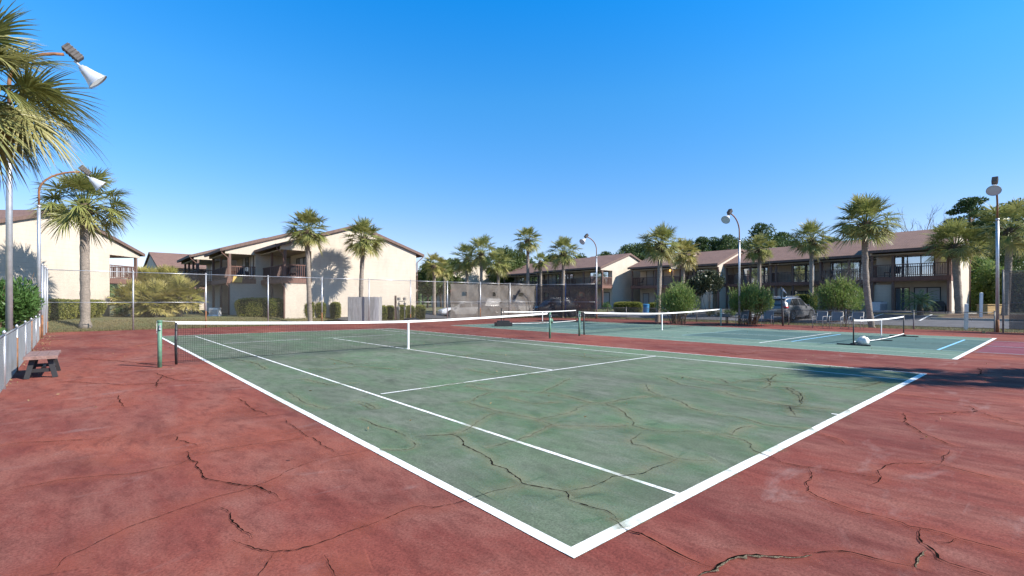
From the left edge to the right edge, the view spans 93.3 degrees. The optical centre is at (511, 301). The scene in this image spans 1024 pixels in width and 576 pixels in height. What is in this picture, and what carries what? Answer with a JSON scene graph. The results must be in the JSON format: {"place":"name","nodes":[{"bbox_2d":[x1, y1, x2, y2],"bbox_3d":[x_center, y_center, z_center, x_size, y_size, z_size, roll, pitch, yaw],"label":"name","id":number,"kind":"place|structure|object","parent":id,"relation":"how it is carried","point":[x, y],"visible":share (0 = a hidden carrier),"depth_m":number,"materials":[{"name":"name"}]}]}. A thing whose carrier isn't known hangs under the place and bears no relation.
{"place":"outdoors","nodes":[
{"label":"outdoors","id":0,"kind":"place"},
{"bbox_2d":[48,316,339,331],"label":"grass","id":1,"kind":"structure","parent":0,"point":[139,328],"depth_m":29.09,"materials":[{"name":"green plant"}]},
{"bbox_2d":[337,313,449,320],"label":"parking lot","id":2,"kind":"structure","parent":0,"point":[426,315],"depth_m":42.46,"materials":[{"name":"grey asphalt"}]},
{"bbox_2d":[419,252,447,314],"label":"palm tree","id":3,"kind":"object","parent":2,"relation":"on","point":[434,271],"visible":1,"depth_m":46.85,"materials":[{"name":"green plant"}]},
{"bbox_2d":[449,242,479,295],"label":"palm tree","id":4,"kind":"object","parent":2,"relation":"on","point":[466,268],"visible":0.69,"depth_m":51.77,"materials":[{"name":"green plant"}]},
{"bbox_2d":[464,234,500,283],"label":"palm tree","id":5,"kind":"object","parent":2,"relation":"on","point":[482,259],"visible":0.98,"depth_m":49.63,"materials":[{"name":"green plant"}]},
{"bbox_2d":[483,247,514,284],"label":"palm tree","id":6,"kind":"object","parent":2,"relation":"on","point":[498,270],"visible":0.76,"depth_m":52.67,"materials":[{"name":"green plant"}]},
{"bbox_2d":[0,0,1023,291],"label":"sky","id":7,"kind":"structure","parent":0,"point":[446,124],"materials":[{"name":"blue"}]},
{"bbox_2d":[48,304,1023,332],"bbox_3d":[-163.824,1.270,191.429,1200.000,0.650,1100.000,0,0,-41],"label":"ground","id":8,"kind":"structure","parent":0,"point":[185,314],"depth_m":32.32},
{"bbox_2d":[0,314,39,391],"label":"fence","id":9,"kind":"object","parent":8,"relation":"on","point":[18,343],"visible":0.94,"depth_m":10.48,"materials":[{"name":"metal"}]},
{"bbox_2d":[0,273,41,329],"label":"bush","id":10,"kind":"object","parent":8,"relation":"on","point":[26,302],"visible":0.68,"depth_m":15.60,"materials":[{"name":"green plant"}]},
{"bbox_2d":[41,264,47,337],"bbox_3d":[-21.267,0.025,21.991,0.083,3.240,4.083,0,0,-42],"label":"tall fence","id":11,"kind":"object","parent":8,"relation":"on","point":[44,294],"visible":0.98,"depth_m":21.75,"materials":[{"name":"metal"}]},
{"bbox_2d":[0,0,110,195],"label":"palm tree","id":12,"kind":"object","parent":8,"relation":"on","point":[33,89],"visible":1,"depth_m":8.69,"materials":[{"name":"green plant"}]},
{"bbox_2d":[34,298,78,320],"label":"hedge","id":13,"kind":"object","parent":8,"relation":"on","point":[57,308],"visible":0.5,"depth_m":28.39,"materials":[{"name":"green plant"}]},
{"bbox_2d":[0,210,144,315],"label":"townhouse","id":14,"kind":"structure","parent":8,"relation":"on","point":[62,254],"depth_m":31.53,"materials":[{"name":"beige paint"}]},
{"bbox_2d":[24,166,139,328],"bbox_3d":[-23.879,-2.952,27.029,4.863,9.152,5.222,0,0,-41],"label":"palm tree","id":15,"kind":"object","parent":8,"relation":"on","point":[83,213],"visible":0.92,"depth_m":26.79,"materials":[{"name":"green plant"}]},
{"bbox_2d":[106,277,152,316],"bbox_3d":[-27.435,-0.156,35.103,3.442,3.347,3.525,0,0,-41],"label":"bush","id":16,"kind":"object","parent":8,"relation":"on","point":[127,297],"visible":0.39,"depth_m":34.34,"materials":[{"name":"green plant"}]},
{"bbox_2d":[127,266,155,314],"bbox_3d":[-29.640,-0.894,39.036,3.247,4.219,3.513,0,0,-14],"label":"bush","id":17,"kind":"object","parent":8,"relation":"on","point":[143,275],"visible":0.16,"depth_m":38.51,"materials":[{"name":"green plant"}]},
{"bbox_2d":[126,276,184,316],"bbox_3d":[-24.715,-0.183,33.517,3.420,3.280,3.474,0,0,1],"label":"bush","id":18,"kind":"object","parent":8,"relation":"on","point":[161,310],"visible":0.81,"depth_m":32.98,"materials":[{"name":"plant"}]},
{"bbox_2d":[143,264,189,314],"bbox_3d":[-26.308,-0.850,36.939,3.321,4.130,3.719,0,0,-41],"label":"bush","id":19,"kind":"object","parent":8,"relation":"on","point":[159,271],"visible":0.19,"depth_m":36.40,"materials":[{"name":"green plant"}]},
{"bbox_2d":[143,252,204,309],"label":"townhouse","id":20,"kind":"structure","parent":8,"relation":"on","point":[153,259],"depth_m":59.19,"materials":[{"name":"beige"}]},
{"bbox_2d":[152,274,208,316],"bbox_3d":[-23.744,-0.439,34.594,3.395,3.308,3.580,0,0,-2],"label":"bush","id":21,"kind":"object","parent":8,"relation":"on","point":[195,306],"visible":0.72,"depth_m":34.13,"materials":[{"name":"green plant"}]},
{"bbox_2d":[180,254,205,309],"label":"townhouse","id":22,"kind":"structure","parent":8,"relation":"on","point":[202,267],"depth_m":60.84,"materials":[{"name":"beige paint"}]},
{"bbox_2d":[177,238,262,312],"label":"townhouse","id":23,"kind":"structure","parent":8,"relation":"on","point":[196,259],"depth_m":45.26,"materials":[{"name":"beige"}]},
{"bbox_2d":[234,297,282,316],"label":"hedge","id":24,"kind":"object","parent":8,"relation":"on","point":[253,300],"visible":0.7,"depth_m":34.78,"materials":[{"name":"green plant"}]},
{"bbox_2d":[204,230,313,314],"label":"townhouse","id":25,"kind":"structure","parent":8,"relation":"on","point":[251,263],"depth_m":39.51,"materials":[{"name":"beige paint"}]},
{"bbox_2d":[110,285,431,305],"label":"wood","id":26,"kind":"object","parent":8,"relation":"on","point":[419,302],"visible":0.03,"depth_m":148.34,"materials":[{"name":"wood"}]},
{"bbox_2d":[46,268,536,329],"bbox_3d":[-10.156,-0.005,34.319,33.083,3.240,0.083,0,0,-41],"label":"tall fence","id":27,"kind":"object","parent":8,"relation":"on","point":[267,302],"visible":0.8,"depth_m":29.91,"materials":[{"name":"metal"}]},
{"bbox_2d":[450,283,535,318],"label":"windscreen","id":28,"kind":"object","parent":27,"relation":"attached to","point":[495,302],"visible":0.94,"depth_m":41.66,"materials":[{"name":"fabric"}]},
{"bbox_2d":[282,206,331,321],"bbox_3d":[-14.332,-2.487,33.650,3.596,8.423,3.660,0,0,-41],"label":"palm tree","id":29,"kind":"object","parent":8,"relation":"on","point":[306,239],"visible":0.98,"depth_m":33.45,"materials":[{"name":"green plant"}]},
{"bbox_2d":[254,224,423,318],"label":"townhouse","id":30,"kind":"structure","parent":8,"relation":"on","point":[397,261],"depth_m":37.99,"materials":[{"name":"beige paint"}]},
{"bbox_2d":[340,215,388,296],"bbox_3d":[-11.052,-2.371,36.097,3.578,8.173,3.530,0,0,-41],"label":"palm tree","id":31,"kind":"object","parent":8,"relation":"on","point":[361,247],"visible":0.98,"depth_m":35.74,"materials":[{"name":"green plant"}]},
{"bbox_2d":[348,297,381,320],"bbox_3d":[-10.720,0.675,35.178,2.234,1.980,1.400,0,0,-6],"label":"board enclosure","id":32,"kind":"object","parent":8,"relation":"on","point":[354,306],"visible":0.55,"depth_m":34.50,"materials":[{"name":"grey wood"}]},
{"bbox_2d":[416,260,442,307],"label":"tree","id":33,"kind":"object","parent":8,"relation":"on","point":[422,278],"visible":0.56,"depth_m":68.83,"materials":[{"name":"green plant"}]},
{"bbox_2d":[436,259,455,307],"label":"palm tree","id":34,"kind":"object","parent":8,"relation":"on","point":[445,277],"visible":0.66,"depth_m":59.85,"materials":[{"name":"green plant"}]},
{"bbox_2d":[446,258,464,293],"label":"tree","id":35,"kind":"object","parent":8,"relation":"on","point":[456,279],"visible":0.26,"depth_m":78.50,"materials":[{"name":"green plant"}]},
{"bbox_2d":[422,264,495,306],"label":"townhouse","id":36,"kind":"structure","parent":8,"relation":"on","point":[474,278],"depth_m":81.22,"materials":[{"name":"beige"}]},
{"bbox_2d":[483,245,525,284],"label":"tree","id":37,"kind":"object","parent":8,"relation":"on","point":[506,250],"visible":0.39,"depth_m":77.21,"materials":[{"name":"green plant"}]},
{"bbox_2d":[0,317,1023,575],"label":"court apron","id":38,"kind":"object","parent":8,"relation":"on","point":[356,497],"visible":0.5,"depth_m":3.98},
{"bbox_2d":[23,350,60,378],"bbox_3d":[-9.827,1.324,10.128,0.502,0.463,1.444,0,0,-41],"label":"plank bench","id":39,"kind":"object","parent":38,"relation":"on","point":[34,357],"visible":1,"depth_m":9.77,"materials":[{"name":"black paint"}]},
{"bbox_2d":[5,42,106,331],"bbox_3d":[-11.815,-2.552,12.588,1.933,8.434,0.544,0,0,-41],"label":"court lamp","id":40,"kind":"object","parent":38,"relation":"on","point":[93,79],"visible":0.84,"depth_m":11.99,"materials":[{"name":"metal"}]},
{"bbox_2d":[37,165,105,338],"bbox_3d":[-18.618,-2.077,20.473,2.188,7.484,0.544,0,0,-41],"label":"court lamp","id":41,"kind":"object","parent":38,"relation":"on","point":[97,184],"visible":0.94,"depth_m":19.80,"materials":[{"name":"metal"}]},
{"bbox_2d":[156,312,551,367],"bbox_3d":[-3.318,1.020,15.617,13.228,1.150,0.132,0,0,-42],"label":"tennis net","id":42,"kind":"object","parent":38,"relation":"on","point":[159,342],"visible":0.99,"depth_m":13.86,"materials":[{"name":"black fabric"}]},
{"bbox_2d":[21,352,1023,575],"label":"court cracks","id":43,"kind":"object","parent":38,"relation":"on","point":[743,555],"visible":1,"depth_m":4.18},
{"bbox_2d":[162,328,919,558],"bbox_3d":[-3.363,1.543,15.691,11.179,0.001,24.208,0,0,-41],"label":"tennis court surface","id":44,"kind":"object","parent":38,"relation":"on","point":[602,434],"visible":0.8,"depth_m":7.07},
{"bbox_2d":[162,328,925,557],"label":"court lines","id":45,"kind":"object","parent":44,"relation":"on","point":[584,546],"visible":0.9,"depth_m":4.39,"materials":[{"name":"white paint"}]},
{"bbox_2d":[578,308,721,335],"bbox_3d":[8.013,1.020,25.779,13.361,1.150,0.132,0,0,-41],"label":"tennis net","id":46,"kind":"object","parent":38,"relation":"on","point":[670,313],"visible":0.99,"depth_m":25.13,"materials":[{"name":"black fabric"}]},
{"bbox_2d":[452,321,991,359],"bbox_3d":[8.090,1.543,25.359,11.050,0.001,23.820,0,0,-41],"label":"second court surface","id":47,"kind":"object","parent":38,"relation":"on","point":[678,333],"visible":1,"depth_m":20.48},
{"bbox_2d":[512,322,646,329],"bbox_3d":[3.624,1.542,31.248,6.150,0.001,8.870,0,0,-41],"label":"court surface","id":48,"kind":"object","parent":47,"relation":"on","point":[569,325],"visible":0.8,"depth_m":30.53,"materials":[{"name":"concrete"}]},
{"bbox_2d":[453,321,981,358],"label":"worn court lines","id":49,"kind":"object","parent":47,"relation":"on","point":[745,334],"visible":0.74,"depth_m":21.01,"materials":[{"name":"paint"}]},
{"bbox_2d":[690,330,986,350],"bbox_3d":[13.153,1.542,20.306,6.150,0.001,9.550,0,0,-41],"label":"court surface","id":50,"kind":"object","parent":47,"relation":"on","point":[924,343],"visible":1,"depth_m":19.40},
{"bbox_2d":[837,315,918,345],"bbox_3d":[14.479,1.070,18.938,6.707,0.950,1.000,0,0,-39],"label":"portable net","id":51,"kind":"object","parent":50,"relation":"on","point":[881,338],"visible":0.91,"depth_m":18.74,"materials":[{"name":"fabric"}]},
{"bbox_2d":[721,209,740,324],"bbox_3d":[14.017,-2.097,30.739,2.156,7.484,0.544,0,0,-41],"label":"court lamp","id":52,"kind":"object","parent":38,"relation":"on","point":[725,219],"visible":0.97,"depth_m":31.34,"materials":[{"name":"metal"}]},
{"bbox_2d":[699,550,926,575],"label":"crack rubble","id":53,"kind":"object","parent":38,"relation":"on","point":[759,556],"visible":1,"depth_m":2.89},
{"bbox_2d":[986,176,1001,331],"bbox_3d":[23.395,-2.172,23.373,2.060,7.634,0.544,0,0,-41],"label":"court lamp","id":54,"kind":"object","parent":38,"relation":"on","point":[994,189],"visible":0.98,"depth_m":23.95,"materials":[{"name":"metal"}]},
{"bbox_2d":[977,341,1023,354],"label":"purple court surface","id":55,"kind":"object","parent":38,"relation":"on","point":[1008,348],"visible":1,"depth_m":15.73,"materials":[{"name":"concrete"}]},
{"bbox_2d":[501,262,553,305],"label":"townhouse","id":56,"kind":"structure","parent":8,"relation":"on","point":[521,279],"depth_m":73.62,"materials":[{"name":"beige"}]},
{"bbox_2d":[514,225,541,285],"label":"palm tree","id":57,"kind":"object","parent":8,"relation":"on","point":[528,245],"visible":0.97,"depth_m":47.78,"materials":[{"name":"green plant"}]},
{"bbox_2d":[532,251,549,285],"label":"palm tree","id":58,"kind":"object","parent":8,"relation":"on","point":[541,264],"visible":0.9,"depth_m":53.85,"materials":[{"name":"green plant"}]},
{"bbox_2d":[533,257,588,305],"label":"townhouse","id":59,"kind":"structure","parent":8,"relation":"on","point":[554,277],"depth_m":66.77,"materials":[{"name":"beige"}]},
{"bbox_2d":[545,236,582,317],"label":"palm tree","id":60,"kind":"object","parent":8,"relation":"on","point":[563,257],"visible":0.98,"depth_m":45.67,"materials":[{"name":"green plant"}]},
{"bbox_2d":[536,283,595,318],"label":"tall fence","id":61,"kind":"object","parent":8,"relation":"on","point":[590,301],"visible":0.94,"depth_m":43.97,"materials":[{"name":"metal"}]},
{"bbox_2d":[538,285,594,316],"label":"windscreen","id":62,"kind":"object","parent":61,"relation":"attached to","point":[575,301],"visible":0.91,"depth_m":43.99,"materials":[{"name":"fabric"}]},
{"bbox_2d":[561,253,641,308],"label":"townhouse","id":63,"kind":"structure","parent":8,"relation":"on","point":[613,279],"depth_m":60.94,"materials":[{"name":"beige paint"}]},
{"bbox_2d":[613,301,642,312],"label":"hedge","id":64,"kind":"object","parent":8,"relation":"on","point":[631,305],"visible":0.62,"depth_m":49.59,"materials":[{"name":"green plant"}]},
{"bbox_2d":[611,243,647,259],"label":"pine tree","id":65,"kind":"object","parent":8,"relation":"on","point":[632,249],"visible":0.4,"depth_m":78.55,"materials":[{"name":"green plant"}]},
{"bbox_2d":[636,221,686,321],"bbox_3d":[11.029,-2.159,35.512,3.456,7.768,3.475,0,0,-41],"label":"palm tree","id":66,"kind":"object","parent":8,"relation":"on","point":[660,251],"visible":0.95,"depth_m":35.32,"materials":[{"name":"green plant"}]},
{"bbox_2d":[627,251,700,306],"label":"townhouse","id":67,"kind":"structure","parent":8,"relation":"on","point":[647,279],"depth_m":58.59,"materials":[{"name":"beige paint"}]},
{"bbox_2d":[654,275,699,323],"bbox_3d":[11.304,-0.122,33.058,2.937,3.495,3.606,0,0,25],"label":"bush","id":68,"kind":"object","parent":8,"relation":"on","point":[680,297],"visible":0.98,"depth_m":32.32,"materials":[{"name":"green plant"}]},
{"bbox_2d":[663,236,700,283],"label":"palm tree","id":69,"kind":"object","parent":8,"relation":"on","point":[684,257],"visible":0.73,"depth_m":43.49,"materials":[{"name":"green plant"}]},
{"bbox_2d":[688,236,711,251],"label":"pine tree","id":70,"kind":"object","parent":8,"relation":"on","point":[703,246],"visible":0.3,"depth_m":91.12,"materials":[{"name":"green plant"}]},
{"bbox_2d":[694,269,725,315],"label":"magnolia tree","id":71,"kind":"object","parent":8,"relation":"on","point":[713,281],"visible":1,"depth_m":41.50,"materials":[{"name":"green plant"}]},
{"bbox_2d":[677,249,745,309],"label":"townhouse","id":72,"kind":"structure","parent":8,"relation":"on","point":[713,260],"depth_m":54.88,"materials":[{"name":"beige paint"}]},
{"bbox_2d":[710,233,742,250],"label":"pine tree","id":73,"kind":"object","parent":8,"relation":"on","point":[725,241],"visible":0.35,"depth_m":90.58,"materials":[{"name":"green plant"}]},
{"bbox_2d":[727,279,774,324],"bbox_3d":[15.759,0.053,31.890,2.985,3.145,3.214,0,0,17],"label":"bush","id":74,"kind":"object","parent":8,"relation":"on","point":[756,300],"visible":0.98,"depth_m":31.39,"materials":[{"name":"green plant"}]},
{"bbox_2d":[723,247,785,309],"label":"townhouse","id":75,"kind":"structure","parent":8,"relation":"on","point":[748,271],"depth_m":53.47,"materials":[{"name":"beige"}]},
{"bbox_2d":[743,267,767,282],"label":"window","id":76,"kind":"structure","parent":75,"relation":"in","point":[754,269],"depth_m":53.55,"materials":[{"name":"glass"}]},
{"bbox_2d":[741,231,776,289],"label":"palm tree","id":77,"kind":"object","parent":8,"relation":"on","point":[759,254],"visible":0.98,"depth_m":43.85,"materials":[{"name":"green plant"}]},
{"bbox_2d":[734,222,787,249],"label":"pine tree","id":78,"kind":"object","parent":8,"relation":"on","point":[757,229],"visible":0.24,"depth_m":71.40,"materials":[{"name":"green plant"}]},
{"bbox_2d":[609,310,938,319],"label":"parking lot","id":79,"kind":"structure","parent":8,"relation":"on","point":[879,316],"depth_m":35.34,"materials":[{"name":"grey asphalt"}]},
{"bbox_2d":[808,254,880,314],"bbox_3d":[25.819,-1.346,37.375,6.244,4.940,4.554,0,0,-41],"label":"bare tree","id":80,"kind":"object","parent":79,"relation":"on","point":[846,273],"visible":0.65,"depth_m":37.02,"materials":[{"name":"brown plant"}]},
{"bbox_2d":[597,307,994,331],"bbox_3d":[15.721,1.060,33.383,0.069,1.170,25.069,0,0,-41],"label":"fence","id":81,"kind":"object","parent":8,"relation":"on","point":[846,312],"visible":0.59,"depth_m":28.43,"materials":[{"name":"grey metal"}]},
{"bbox_2d":[766,243,831,309],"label":"townhouse","id":82,"kind":"structure","parent":8,"relation":"on","point":[790,276],"depth_m":49.61,"materials":[{"name":"beige"}]},
{"bbox_2d":[791,264,814,281],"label":"window","id":83,"kind":"structure","parent":82,"relation":"in","point":[797,268],"depth_m":49.65,"materials":[{"name":"black glass"}]},
{"bbox_2d":[785,218,832,295],"bbox_3d":[24.709,-2.947,40.096,3.758,8.192,3.530,0,0,6],"label":"palm tree","id":84,"kind":"object","parent":8,"relation":"on","point":[811,246],"visible":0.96,"depth_m":39.82,"materials":[{"name":"green plant"}]},
{"bbox_2d":[693,309,976,313],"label":"walkway","id":85,"kind":"structure","parent":8,"relation":"on","point":[865,311],"depth_m":37.68,"materials":[{"name":"concrete"}]},
{"bbox_2d":[872,302,887,312],"bbox_3d":[30.093,0.575,39.600,0.900,1.080,0.900,0,0,-11],"label":"air conditioner","id":86,"kind":"object","parent":85,"relation":"on","point":[877,307],"visible":0.75,"depth_m":39.23,"materials":[{"name":"metal"}]},
{"bbox_2d":[808,273,864,322],"bbox_3d":[22.731,-0.238,33.843,3.601,3.466,3.534,0,0,44],"label":"bush","id":87,"kind":"object","parent":8,"relation":"on","point":[840,294],"visible":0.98,"depth_m":33.22,"materials":[{"name":"green plant"}]},
{"bbox_2d":[815,239,875,310],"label":"townhouse","id":88,"kind":"structure","parent":8,"relation":"on","point":[844,255],"depth_m":45.48,"materials":[{"name":"beige"}]},
{"bbox_2d":[830,261,861,279],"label":"window","id":89,"kind":"structure","parent":88,"relation":"in","point":[854,263],"depth_m":46.03,"materials":[{"name":"glass"}]},
{"bbox_2d":[826,192,908,327],"bbox_3d":[20.780,-2.389,28.399,4.030,8.271,4.227,0,0,-41],"label":"palm tree","id":90,"kind":"object","parent":8,"relation":"on","point":[865,230],"visible":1,"depth_m":28.19,"materials":[{"name":"green plant"}]},
{"bbox_2d":[899,290,939,314],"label":"sago palm","id":91,"kind":"object","parent":8,"relation":"on","point":[919,301],"visible":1,"depth_m":34.44,"materials":[{"name":"green plant"}]},
{"bbox_2d":[868,229,972,313],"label":"townhouse","id":92,"kind":"structure","parent":8,"relation":"on","point":[905,254],"depth_m":39.22,"materials":[{"name":"beige paint"}]},
{"bbox_2d":[895,287,909,310],"bbox_3d":[32.205,-0.100,39.861,0.070,2.050,0.968,0,0,-41],"label":"door","id":93,"kind":"structure","parent":92,"relation":"in","point":[899,298],"depth_m":39.88,"materials":[{"name":"black glass"}]},
{"bbox_2d":[894,254,934,276],"bbox_3d":[32.706,-2.900,39.286,0.070,1.850,2.560,0,0,-41],"label":"window","id":94,"kind":"structure","parent":92,"relation":"in","point":[908,259],"depth_m":39.30,"materials":[{"name":"glass"}]},
{"bbox_2d":[914,287,940,310],"bbox_3d":[33.241,-0.125,38.672,0.070,2.000,1.665,0,0,-41],"label":"window","id":95,"kind":"structure","parent":92,"relation":"in","point":[916,289],"depth_m":38.51,"materials":[{"name":"glass"}]},
{"bbox_2d":[918,217,995,313],"bbox_3d":[32.285,-2.557,35.172,4.542,7.292,4.315,0,0,-41],"label":"palm tree","id":96,"kind":"object","parent":8,"relation":"on","point":[959,251],"visible":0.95,"depth_m":34.78,"materials":[{"name":"green plant"}]},
{"bbox_2d":[934,196,992,242],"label":"pine tree","id":97,"kind":"object","parent":8,"relation":"on","point":[971,209],"visible":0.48,"depth_m":61.47,"materials":[{"name":"green plant"}]},
{"bbox_2d":[969,254,995,310],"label":"tree","id":98,"kind":"object","parent":8,"relation":"on","point":[978,263],"visible":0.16,"depth_m":45.97,"materials":[{"name":"green plant"}]},
{"bbox_2d":[971,260,1003,310],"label":"tree","id":99,"kind":"object","parent":8,"relation":"on","point":[981,278],"visible":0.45,"depth_m":44.28,"materials":[{"name":"green plant"}]},
{"bbox_2d":[972,222,1023,270],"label":"tree","id":100,"kind":"object","parent":8,"relation":"on","point":[1017,260],"visible":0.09,"depth_m":49.60,"materials":[{"name":"green plant"}]},
{"bbox_2d":[980,233,1023,267],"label":"tree","id":101,"kind":"object","parent":8,"relation":"on","point":[1001,261],"visible":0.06,"depth_m":50.99,"materials":[{"name":"green plant"}]},
{"bbox_2d":[982,266,1023,303],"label":"tree","id":102,"kind":"object","parent":8,"relation":"on","point":[992,282],"visible":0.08,"depth_m":42.44,"materials":[{"name":"green plant"}]},
{"bbox_2d":[1002,270,1023,332],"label":"tall fence","id":103,"kind":"object","parent":8,"relation":"on","point":[1003,302],"visible":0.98,"depth_m":23.64,"materials":[{"name":"grey metal"}]},
{"bbox_2d":[1009,272,1023,321],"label":"windscreen","id":104,"kind":"object","parent":103,"relation":"attached to","point":[1019,312],"visible":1,"depth_m":23.44,"materials":[{"name":"fabric"}]},
{"bbox_2d":[597,314,1010,328],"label":"road","id":105,"kind":"structure","parent":0,"point":[896,321],"depth_m":32.19,"materials":[{"name":"grey asphalt"}]},
{"bbox_2d":[762,296,814,320],"bbox_3d":[20.796,0.526,36.287,4.705,1.801,2.240,0,0,-35],"label":"parked car","id":106,"kind":"object","parent":105,"relation":"on","point":[793,303],"visible":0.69,"depth_m":34.99,"materials":[{"name":"grey paint"}]},
{"bbox_2d":[941,314,1008,318],"bbox_3d":[33.707,1.032,29.024,4.600,0.274,11.600,0,0,-41],"label":"planting bed","id":107,"kind":"object","parent":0,"point":[975,316],"visible":0.51,"depth_m":32.19,"materials":[{"name":"brown soil"}]},
{"bbox_2d":[967,197,1023,314],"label":"palm tree","id":108,"kind":"object","parent":107,"relation":"on","point":[1012,239],"visible":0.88,"depth_m":31.85,"materials":[{"name":"green plant"}]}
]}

